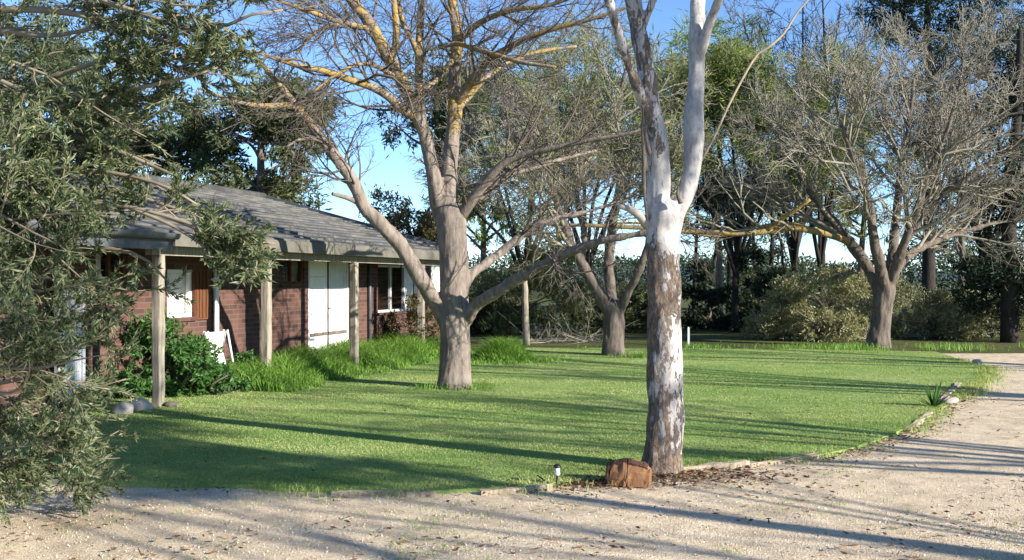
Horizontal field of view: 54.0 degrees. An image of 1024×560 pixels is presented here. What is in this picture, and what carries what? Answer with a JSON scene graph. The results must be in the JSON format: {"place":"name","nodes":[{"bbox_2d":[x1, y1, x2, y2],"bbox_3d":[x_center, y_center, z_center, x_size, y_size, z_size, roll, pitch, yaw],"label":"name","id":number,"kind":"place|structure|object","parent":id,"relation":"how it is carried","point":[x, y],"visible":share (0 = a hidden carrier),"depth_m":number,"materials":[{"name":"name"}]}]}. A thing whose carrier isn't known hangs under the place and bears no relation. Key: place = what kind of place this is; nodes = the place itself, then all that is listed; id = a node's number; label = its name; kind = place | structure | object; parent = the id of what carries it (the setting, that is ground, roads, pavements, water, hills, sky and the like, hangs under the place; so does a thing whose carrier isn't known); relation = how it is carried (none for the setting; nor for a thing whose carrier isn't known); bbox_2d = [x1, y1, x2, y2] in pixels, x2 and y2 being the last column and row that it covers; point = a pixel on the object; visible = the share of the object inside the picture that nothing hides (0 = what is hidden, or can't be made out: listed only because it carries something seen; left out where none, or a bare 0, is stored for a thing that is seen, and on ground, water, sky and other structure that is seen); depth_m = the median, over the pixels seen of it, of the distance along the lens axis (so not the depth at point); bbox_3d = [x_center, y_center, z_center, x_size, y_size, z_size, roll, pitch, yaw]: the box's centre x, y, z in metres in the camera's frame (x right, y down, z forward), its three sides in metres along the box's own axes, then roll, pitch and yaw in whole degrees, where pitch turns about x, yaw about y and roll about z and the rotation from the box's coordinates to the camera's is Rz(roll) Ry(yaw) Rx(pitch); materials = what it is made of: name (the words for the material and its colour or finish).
{"place":"outdoors","nodes":[
{"label":"outdoors","id":0,"kind":"place"},
{"bbox_2d":[169,329,580,392],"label":"tall grass","id":1,"kind":"structure","parent":0,"point":[306,367],"depth_m":17.84,"materials":[{"name":"green plant"}]},
{"bbox_2d":[0,347,1019,502],"bbox_3d":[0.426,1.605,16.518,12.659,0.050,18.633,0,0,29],"label":"lawn","id":2,"kind":"structure","parent":0,"point":[715,367],"depth_m":11.46,"materials":[{"name":"green plant"}]},
{"bbox_2d":[54,280,84,407],"bbox_3d":[-5.501,0.800,12.509,0.060,1.600,0.480,0,0,17],"label":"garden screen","id":3,"kind":"object","parent":2,"relation":"on","point":[78,365],"visible":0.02,"depth_m":12.60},
{"bbox_2d":[112,401,133,414],"bbox_3d":[-4.611,1.552,11.904,0.264,0.224,0.237,0,0,0],"label":"stone","id":4,"kind":"object","parent":2,"relation":"on","point":[123,407],"visible":0.68,"depth_m":11.82,"materials":[{"name":"grey stone"}]},
{"bbox_2d":[97,316,151,398],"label":"shrub","id":5,"kind":"object","parent":2,"relation":"on","point":[141,381],"visible":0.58,"depth_m":13.41,"materials":[{"name":"green plant"}]},
{"bbox_2d":[129,398,153,409],"bbox_3d":[-4.564,1.548,12.287,0.370,0.220,0.227,0,0,0],"label":"stone","id":6,"kind":"object","parent":2,"relation":"on","point":[145,404],"visible":0.52,"depth_m":12.21,"materials":[{"name":"grey stone"}]},
{"bbox_2d":[163,401,178,406],"bbox_3d":[-4.267,1.573,12.587,0.205,0.109,0.141,0,0,0],"label":"stone","id":7,"kind":"object","parent":2,"relation":"on","point":[170,404],"visible":0.72,"depth_m":12.54,"materials":[{"name":"grey stone"}]},
{"bbox_2d":[132,308,224,396],"bbox_3d":[-4.760,1.011,14.285,1.287,1.417,1.962,0,0,-22],"label":"shrub","id":8,"kind":"object","parent":2,"relation":"on","point":[170,327],"visible":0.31,"depth_m":13.67,"materials":[{"name":"green plant"}]},
{"bbox_2d":[165,330,223,396],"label":"shrub","id":9,"kind":"object","parent":2,"relation":"on","point":[186,350],"visible":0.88,"depth_m":13.57,"materials":[{"name":"green plant"}]},
{"bbox_2d":[203,329,233,363],"bbox_3d":[-4.464,1.190,15.145,0.465,0.866,0.640,0,0,17],"label":"folding board","id":10,"kind":"object","parent":2,"relation":"on","point":[219,338],"visible":0.46,"depth_m":15.09,"materials":[{"name":"white paint"}]},
{"bbox_2d":[196,353,251,395],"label":"shrub","id":11,"kind":"object","parent":2,"relation":"on","point":[218,383],"visible":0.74,"depth_m":13.72,"materials":[{"name":"green plant"}]},
{"bbox_2d":[226,349,259,378],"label":"shrub","id":12,"kind":"object","parent":2,"relation":"on","point":[244,356],"visible":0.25,"depth_m":15.47,"materials":[{"name":"green plant"}]},
{"bbox_2d":[382,294,439,343],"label":"shrub","id":13,"kind":"object","parent":2,"relation":"on","point":[411,306],"visible":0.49,"depth_m":21.34,"materials":[{"name":"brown plant"}]},
{"bbox_2d":[179,0,734,389],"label":"lichen tree","id":14,"kind":"object","parent":2,"relation":"on","point":[453,310],"visible":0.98,"depth_m":14.17,"materials":[{"name":"grey plant"}]},
{"bbox_2d":[467,0,752,355],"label":"forked tree","id":15,"kind":"object","parent":2,"relation":"on","point":[613,331],"visible":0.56,"depth_m":21.15,"materials":[{"name":"grey plant"}]},
{"bbox_2d":[604,0,808,475],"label":"gum tree","id":16,"kind":"object","parent":2,"relation":"on","point":[661,220],"visible":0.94,"depth_m":8.30,"materials":[{"name":"white plant"}]},
{"bbox_2d":[399,339,1023,391],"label":"grass tufts","id":17,"kind":"object","parent":2,"relation":"on","point":[828,347],"visible":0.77,"depth_m":22.96,"materials":[{"name":"green plant"}]},
{"bbox_2d":[909,379,958,409],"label":"spiky plant","id":18,"kind":"object","parent":2,"relation":"on","point":[933,399],"visible":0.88,"depth_m":12.57,"materials":[{"name":"green plant"}]},
{"bbox_2d":[0,353,1023,559],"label":"gravel drive","id":19,"kind":"structure","parent":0,"point":[264,517],"depth_m":6.81,"materials":[{"name":"beige gravel"}]},
{"bbox_2d":[331,490,435,496],"bbox_3d":[-0.959,1.592,7.499,0.780,0.055,0.086,0,0,5],"label":"edging board","id":20,"kind":"object","parent":19,"relation":"on","point":[394,493],"visible":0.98,"depth_m":7.48,"materials":[{"name":"beige wood"}]},
{"bbox_2d":[1,358,1023,559],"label":"leaf litter","id":21,"kind":"object","parent":19,"relation":"on","point":[601,482],"visible":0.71,"depth_m":7.91,"materials":[{"name":"brown plant"}]},
{"bbox_2d":[1,385,1023,559],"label":"loose gravel","id":22,"kind":"structure","parent":19,"relation":"on","point":[594,542],"depth_m":6.67,"materials":[{"name":"beige gravel"}]},
{"bbox_2d":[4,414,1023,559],"bbox_3d":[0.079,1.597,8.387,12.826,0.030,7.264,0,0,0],"label":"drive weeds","id":23,"kind":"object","parent":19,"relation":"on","point":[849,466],"visible":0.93,"depth_m":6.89,"materials":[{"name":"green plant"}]},
{"bbox_2d":[479,483,552,495],"bbox_3d":[0.033,1.588,7.616,0.566,0.065,0.074,0,0,-17],"label":"edging board","id":24,"kind":"object","parent":19,"relation":"on","point":[512,490],"visible":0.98,"depth_m":7.59,"materials":[{"name":"beige wood"}]},
{"bbox_2d":[553,464,560,487],"bbox_3d":[0.350,1.537,7.779,0.062,0.226,0.061,0,0,0],"label":"garden light","id":25,"kind":"object","parent":19,"relation":"on","point":[557,467],"visible":0.96,"depth_m":7.76,"materials":[{"name":"white plastic"}]},
{"bbox_2d":[605,458,651,487],"bbox_3d":[0.912,1.498,7.856,0.342,0.221,0.203,0,0,14],"label":"split log","id":26,"kind":"object","parent":19,"relation":"on","point":[630,472],"visible":1,"depth_m":7.78,"materials":[{"name":"brown wood"}]},
{"bbox_2d":[684,459,749,472],"bbox_3d":[1.724,1.585,8.548,0.670,0.070,0.095,0,0,-23],"label":"edging board","id":27,"kind":"object","parent":19,"relation":"on","point":[739,463],"visible":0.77,"depth_m":8.53,"materials":[{"name":"beige wood"}]},
{"bbox_2d":[750,452,820,466],"bbox_3d":[2.395,1.588,8.863,0.815,0.064,0.088,0,0,-28],"label":"edging board","id":28,"kind":"object","parent":19,"relation":"on","point":[784,459],"visible":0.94,"depth_m":8.86,"materials":[{"name":"beige wood"}]},
{"bbox_2d":[904,411,932,432],"bbox_3d":[4.561,1.587,11.254,0.096,0.066,1.531,0,0,32],"label":"edging board","id":29,"kind":"object","parent":19,"relation":"on","point":[922,418],"visible":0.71,"depth_m":11.22,"materials":[{"name":"beige wood"}]},
{"bbox_2d":[938,382,960,400],"bbox_3d":[6.215,1.582,14.222,0.108,0.077,2.526,0,0,29],"label":"edging board","id":30,"kind":"object","parent":19,"relation":"on","point":[951,389],"visible":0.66,"depth_m":14.22,"materials":[{"name":"beige wood"}]},
{"bbox_2d":[941,397,958,404],"bbox_3d":[5.665,1.574,13.011,0.236,0.122,0.164,0,0,0],"label":"stone","id":31,"kind":"object","parent":19,"relation":"on","point":[948,402],"visible":0.62,"depth_m":12.94,"materials":[{"name":"white stone"}]},
{"bbox_2d":[971,359,981,363],"bbox_3d":[8.852,1.574,19.113,0.175,0.140,0.182,0,0,42],"label":"stone","id":32,"kind":"object","parent":19,"relation":"on","point":[976,360],"visible":0.68,"depth_m":19.07,"materials":[{"name":"grey stone"}]},
{"bbox_2d":[0,0,1023,271],"label":"sky","id":33,"kind":"structure","parent":0,"point":[394,170],"materials":[{"name":"blue"}]},
{"bbox_2d":[497,263,957,281],"bbox_3d":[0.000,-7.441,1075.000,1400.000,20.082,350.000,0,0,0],"label":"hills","id":34,"kind":"structure","parent":0,"point":[724,277],"depth_m":952.21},
{"bbox_2d":[470,282,1023,353],"bbox_3d":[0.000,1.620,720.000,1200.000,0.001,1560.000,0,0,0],"label":"ground","id":35,"kind":"structure","parent":0,"point":[639,339],"depth_m":26.91,"materials":[{"name":"green plant"}]},
{"bbox_2d":[0,8,118,148],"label":"gum tree","id":36,"kind":"object","parent":35,"relation":"on","point":[83,58],"visible":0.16,"depth_m":37.83,"materials":[{"name":"green plant"}]},
{"bbox_2d":[0,0,243,127],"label":"bare tree","id":37,"kind":"object","parent":35,"relation":"on","point":[34,45],"visible":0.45,"depth_m":19.93,"materials":[{"name":"brown plant"}]},
{"bbox_2d":[38,66,247,182],"bbox_3d":[-13.411,-3.238,36.019,8.548,9.881,6.390,0,0,0],"label":"gum tree","id":38,"kind":"object","parent":35,"relation":"on","point":[174,146],"visible":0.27,"depth_m":35.05,"materials":[{"name":"green plant"}]},
{"bbox_2d":[0,0,351,527],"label":"olive tree","id":39,"kind":"object","parent":35,"relation":"on","point":[55,143],"visible":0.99,"depth_m":5.14,"materials":[{"name":"green plant"}]},
{"bbox_2d":[0,152,467,412],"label":"brick house","id":40,"kind":"structure","parent":35,"relation":"on","point":[336,277],"depth_m":17.05,"materials":[{"name":"red brick"}]},
{"bbox_2d":[95,252,132,288],"bbox_3d":[-5.450,-0.142,13.567,0.208,0.515,0.740,0,0,17],"label":"window","id":41,"kind":"structure","parent":40,"relation":"in","point":[122,256],"depth_m":13.56,"materials":[{"name":"brown glass"}]},
{"bbox_2d":[167,269,197,321],"bbox_3d":[-5.009,0.232,15.039,0.208,0.774,0.723,0,0,17],"label":"window","id":42,"kind":"structure","parent":40,"relation":"in","point":[175,306],"depth_m":15.18,"materials":[{"name":"white paint"}]},
{"bbox_2d":[279,260,307,287],"bbox_3d":[-4.039,-0.159,18.276,0.208,0.588,0.954,0,0,17],"label":"window","id":43,"kind":"structure","parent":40,"relation":"in","point":[294,269],"depth_m":18.48,"materials":[{"name":"brown glass"}]},
{"bbox_2d":[308,261,347,349],"bbox_3d":[-3.607,0.517,19.654,0.129,1.927,1.692,0,0,17],"label":"door","id":44,"kind":"structure","parent":40,"relation":"in","point":[327,281],"depth_m":19.63,"materials":[{"name":"white paint"}]},
{"bbox_2d":[377,265,416,315],"bbox_3d":[-2.629,0.220,22.982,0.208,1.105,2.421,0,0,17],"label":"window","id":45,"kind":"structure","parent":40,"relation":"in","point":[407,283],"depth_m":23.33,"materials":[{"name":"white glass"}]},
{"bbox_2d":[431,266,439,291],"bbox_3d":[-1.948,0.040,25.554,0.036,0.885,1.069,0,0,17],"label":"window","id":46,"kind":"structure","parent":40,"relation":"in","point":[435,277],"depth_m":25.63,"materials":[{"name":"white glass"}]},
{"bbox_2d":[168,65,346,210],"bbox_3d":[-8.409,-2.781,33.297,5.982,9.030,5.788,0,0,0],"label":"gum tree","id":47,"kind":"object","parent":35,"relation":"on","point":[276,186],"visible":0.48,"depth_m":32.85,"materials":[{"name":"green plant"}]},
{"bbox_2d":[358,182,437,242],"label":"bronze tree","id":48,"kind":"object","parent":35,"relation":"on","point":[425,228],"visible":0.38,"depth_m":29.71,"materials":[{"name":"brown plant"}]},
{"bbox_2d":[371,38,515,240],"bbox_3d":[-2.705,-4.102,40.080,6.405,11.629,6.237,0,0,0],"label":"gum tree","id":49,"kind":"object","parent":35,"relation":"on","point":[437,121],"visible":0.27,"depth_m":39.55,"materials":[{"name":"green plant"}]},
{"bbox_2d":[414,135,543,288],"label":"feathery tree","id":50,"kind":"object","parent":35,"relation":"on","point":[484,238],"visible":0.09,"depth_m":45.54,"materials":[{"name":"green plant"}]},
{"bbox_2d":[469,284,497,334],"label":"shrub","id":51,"kind":"object","parent":35,"relation":"on","point":[474,326],"visible":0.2,"depth_m":29.81,"materials":[{"name":"green plant"}]},
{"bbox_2d":[470,277,543,332],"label":"shrub","id":52,"kind":"object","parent":35,"relation":"on","point":[500,310],"visible":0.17,"depth_m":30.57,"materials":[{"name":"green plant"}]},
{"bbox_2d":[404,69,613,333],"bbox_3d":[0.023,-2.122,28.914,6.212,7.804,4.237,0,0,0],"label":"bare tree","id":53,"kind":"object","parent":35,"relation":"on","point":[487,162],"visible":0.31,"depth_m":28.48,"materials":[{"name":"grey plant"}]},
{"bbox_2d":[522,281,529,344],"bbox_3d":[0.341,0.766,24.968,0.215,1.776,0.179,0,0,0],"label":"timber post","id":54,"kind":"object","parent":35,"relation":"on","point":[525,321],"visible":0.81,"depth_m":24.90,"materials":[{"name":"beige wood"}]},
{"bbox_2d":[469,235,599,336],"bbox_3d":[0.447,0.210,28.733,4.097,3.072,3.365,0,0,0],"label":"shrub","id":55,"kind":"object","parent":35,"relation":"on","point":[514,317],"visible":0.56,"depth_m":28.77,"materials":[{"name":"green plant"}]},
{"bbox_2d":[486,30,631,311],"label":"feathery tree","id":56,"kind":"object","parent":35,"relation":"on","point":[522,73],"visible":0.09,"depth_m":49.82,"materials":[{"name":"green plant"}]},
{"bbox_2d":[493,281,637,343],"bbox_3d":[1.433,1.017,26.601,3.891,2.005,3.754,0,0,0],"label":"brush heap","id":57,"kind":"object","parent":35,"relation":"on","point":[566,337],"visible":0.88,"depth_m":26.39,"materials":[{"name":"brown plant"}]},
{"bbox_2d":[462,1,688,305],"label":"feathery tree","id":58,"kind":"object","parent":35,"relation":"on","point":[593,252],"visible":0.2,"depth_m":33.09,"materials":[{"name":"green plant"}]},
{"bbox_2d":[556,277,647,332],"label":"shrub","id":59,"kind":"object","parent":35,"relation":"on","point":[641,298],"visible":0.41,"depth_m":30.71,"materials":[{"name":"green plant"}]},
{"bbox_2d":[615,272,646,326],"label":"shrub","id":60,"kind":"object","parent":35,"relation":"on","point":[619,288],"visible":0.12,"depth_m":32.64,"materials":[{"name":"green plant"}]},
{"bbox_2d":[687,327,689,344],"bbox_3d":[4.250,1.390,24.188,0.048,0.520,0.032,0,0,0],"label":"marker stake","id":61,"kind":"object","parent":35,"relation":"on","point":[688,335],"visible":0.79,"depth_m":24.17,"materials":[{"name":"white paint"}]},
{"bbox_2d":[671,161,729,311],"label":"pine tree","id":62,"kind":"object","parent":35,"relation":"on","point":[698,209],"visible":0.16,"depth_m":39.93,"materials":[{"name":"green plant"}]},
{"bbox_2d":[692,147,732,307],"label":"pine tree","id":63,"kind":"object","parent":35,"relation":"on","point":[715,255],"visible":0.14,"depth_m":42.99,"materials":[{"name":"green plant"}]},
{"bbox_2d":[681,257,750,330],"bbox_3d":[6.544,0.522,32.827,2.510,2.557,2.189,0,0,0],"label":"shrub","id":64,"kind":"object","parent":35,"relation":"on","point":[711,293],"visible":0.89,"depth_m":32.72,"materials":[{"name":"green plant"}]},
{"bbox_2d":[659,8,792,314],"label":"feathery tree","id":65,"kind":"object","parent":35,"relation":"on","point":[719,271],"visible":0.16,"depth_m":46.92,"materials":[{"name":"green plant"}]},
{"bbox_2d":[468,239,994,298],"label":"wood","id":66,"kind":"object","parent":35,"relation":"on","point":[945,271],"visible":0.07,"depth_m":96.44,"materials":[{"name":"green plant"}]},
{"bbox_2d":[697,166,768,314],"bbox_3d":[8.479,-1.383,38.011,4.078,6.173,2.528,0,0,-31],"label":"pine tree","id":67,"kind":"object","parent":35,"relation":"on","point":[724,195],"visible":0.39,"depth_m":37.75,"materials":[{"name":"green plant"}]},
{"bbox_2d":[592,11,904,332],"bbox_3d":[7.779,-3.133,30.435,11.123,9.850,4.372,0,0,-21],"label":"feathery tree","id":68,"kind":"object","parent":35,"relation":"on","point":[730,67],"visible":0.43,"depth_m":29.89,"materials":[{"name":"green plant"}]},
{"bbox_2d":[729,162,767,303],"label":"pine tree","id":69,"kind":"object","parent":35,"relation":"on","point":[753,241],"visible":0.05,"depth_m":43.87,"materials":[{"name":"green plant"}]},
{"bbox_2d":[726,243,787,332],"bbox_3d":[7.741,0.310,31.022,2.216,2.942,2.283,0,0,0],"label":"shrub","id":70,"kind":"object","parent":35,"relation":"on","point":[761,280],"visible":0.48,"depth_m":30.85,"materials":[{"name":"green plant"}]},
{"bbox_2d":[742,167,793,268],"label":"pine tree","id":71,"kind":"object","parent":35,"relation":"on","point":[782,260],"visible":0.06,"depth_m":45.94,"materials":[{"name":"green plant"}]},
{"bbox_2d":[727,156,809,267],"bbox_3d":[9.871,-1.835,39.369,4.500,7.074,2.547,0,0,-40],"label":"pine tree","id":72,"kind":"object","parent":35,"relation":"on","point":[773,250],"visible":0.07,"depth_m":39.02,"materials":[{"name":"green plant"}]},
{"bbox_2d":[738,301,814,340],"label":"shrub","id":73,"kind":"object","parent":35,"relation":"on","point":[766,323],"visible":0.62,"depth_m":27.15,"materials":[{"name":"green plant"}]},
{"bbox_2d":[720,252,833,324],"bbox_3d":[9.403,0.331,35.956,4.552,2.986,2.947,0,0,23],"label":"shrub","id":74,"kind":"object","parent":35,"relation":"on","point":[745,274],"visible":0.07,"depth_m":35.53,"materials":[{"name":"green plant"}]},
{"bbox_2d":[569,0,1023,347],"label":"spreading tree","id":75,"kind":"object","parent":35,"relation":"on","point":[882,276],"visible":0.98,"depth_m":23.57,"materials":[{"name":"grey plant"}]},
{"bbox_2d":[704,72,888,322],"bbox_3d":[10.827,-3.426,38.489,6.668,10.524,5.816,0,0,39],"label":"feathery tree","id":76,"kind":"object","parent":35,"relation":"on","point":[794,240],"visible":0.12,"depth_m":37.82,"materials":[{"name":"green plant"}]},
{"bbox_2d":[760,257,872,342],"bbox_3d":[8.359,0.553,26.857,3.790,2.335,2.512,0,0,0],"label":"shrub","id":77,"kind":"object","parent":35,"relation":"on","point":[830,326],"visible":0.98,"depth_m":26.30,"materials":[{"name":"green plant"}]},
{"bbox_2d":[717,0,918,302],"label":"bare tree","id":78,"kind":"object","parent":35,"relation":"on","point":[820,246],"visible":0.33,"depth_m":44.86,"materials":[{"name":"grey plant"}]},
{"bbox_2d":[791,113,922,304],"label":"feathery tree","id":79,"kind":"object","parent":35,"relation":"on","point":[862,234],"visible":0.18,"depth_m":49.37,"materials":[{"name":"green plant"}]},
{"bbox_2d":[813,272,933,328],"bbox_3d":[11.669,0.584,32.875,3.897,2.282,2.923,0,0,0],"label":"shrub","id":80,"kind":"object","parent":35,"relation":"on","point":[899,303],"visible":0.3,"depth_m":32.33,"materials":[{"name":"green plant"}]},
{"bbox_2d":[852,0,1023,305],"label":"pine tree","id":81,"kind":"object","parent":35,"relation":"on","point":[928,265],"visible":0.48,"depth_m":41.81,"materials":[{"name":"green plant"}]},
{"bbox_2d":[854,0,1023,258],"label":"bare tree","id":82,"kind":"object","parent":35,"relation":"on","point":[990,20],"visible":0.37,"depth_m":29.55,"materials":[{"name":"grey plant"}]},
{"bbox_2d":[890,287,996,339],"bbox_3d":[11.938,0.923,27.622,3.935,1.589,2.319,0,0,-13],"label":"shrub","id":83,"kind":"object","parent":35,"relation":"on","point":[947,324],"visible":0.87,"depth_m":27.41,"materials":[{"name":"green plant"}]},
{"bbox_2d":[891,311,999,338],"bbox_3d":[12.134,1.401,28.270,3.710,1.342,3.019,0,0,23],"label":"brush heap","id":84,"kind":"object","parent":35,"relation":"on","point":[946,334],"visible":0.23,"depth_m":27.75,"materials":[{"name":"brown wood"}]},
{"bbox_2d":[877,120,1023,286],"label":"feathery tree","id":85,"kind":"object","parent":35,"relation":"on","point":[959,249],"visible":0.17,"depth_m":48.66,"materials":[{"name":"green plant"}]},
{"bbox_2d":[907,298,1022,335],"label":"shrub","id":86,"kind":"object","parent":35,"relation":"on","point":[998,323],"visible":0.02,"depth_m":28.53,"materials":[{"name":"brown plant"}]},
{"bbox_2d":[945,250,1000,332],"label":"shrub","id":87,"kind":"object","parent":35,"relation":"on","point":[964,264],"visible":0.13,"depth_m":29.72,"materials":[{"name":"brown plant"}]},
{"bbox_2d":[947,287,1023,331],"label":"shrub","id":88,"kind":"object","parent":35,"relation":"on","point":[1021,326],"visible":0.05,"depth_m":31.59,"materials":[{"name":"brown plant"}]},
{"bbox_2d":[949,20,1023,342],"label":"pine tree","id":89,"kind":"object","parent":35,"relation":"on","point":[1008,284],"visible":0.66,"depth_m":26.08,"materials":[{"name":"green plant"}]}
]}

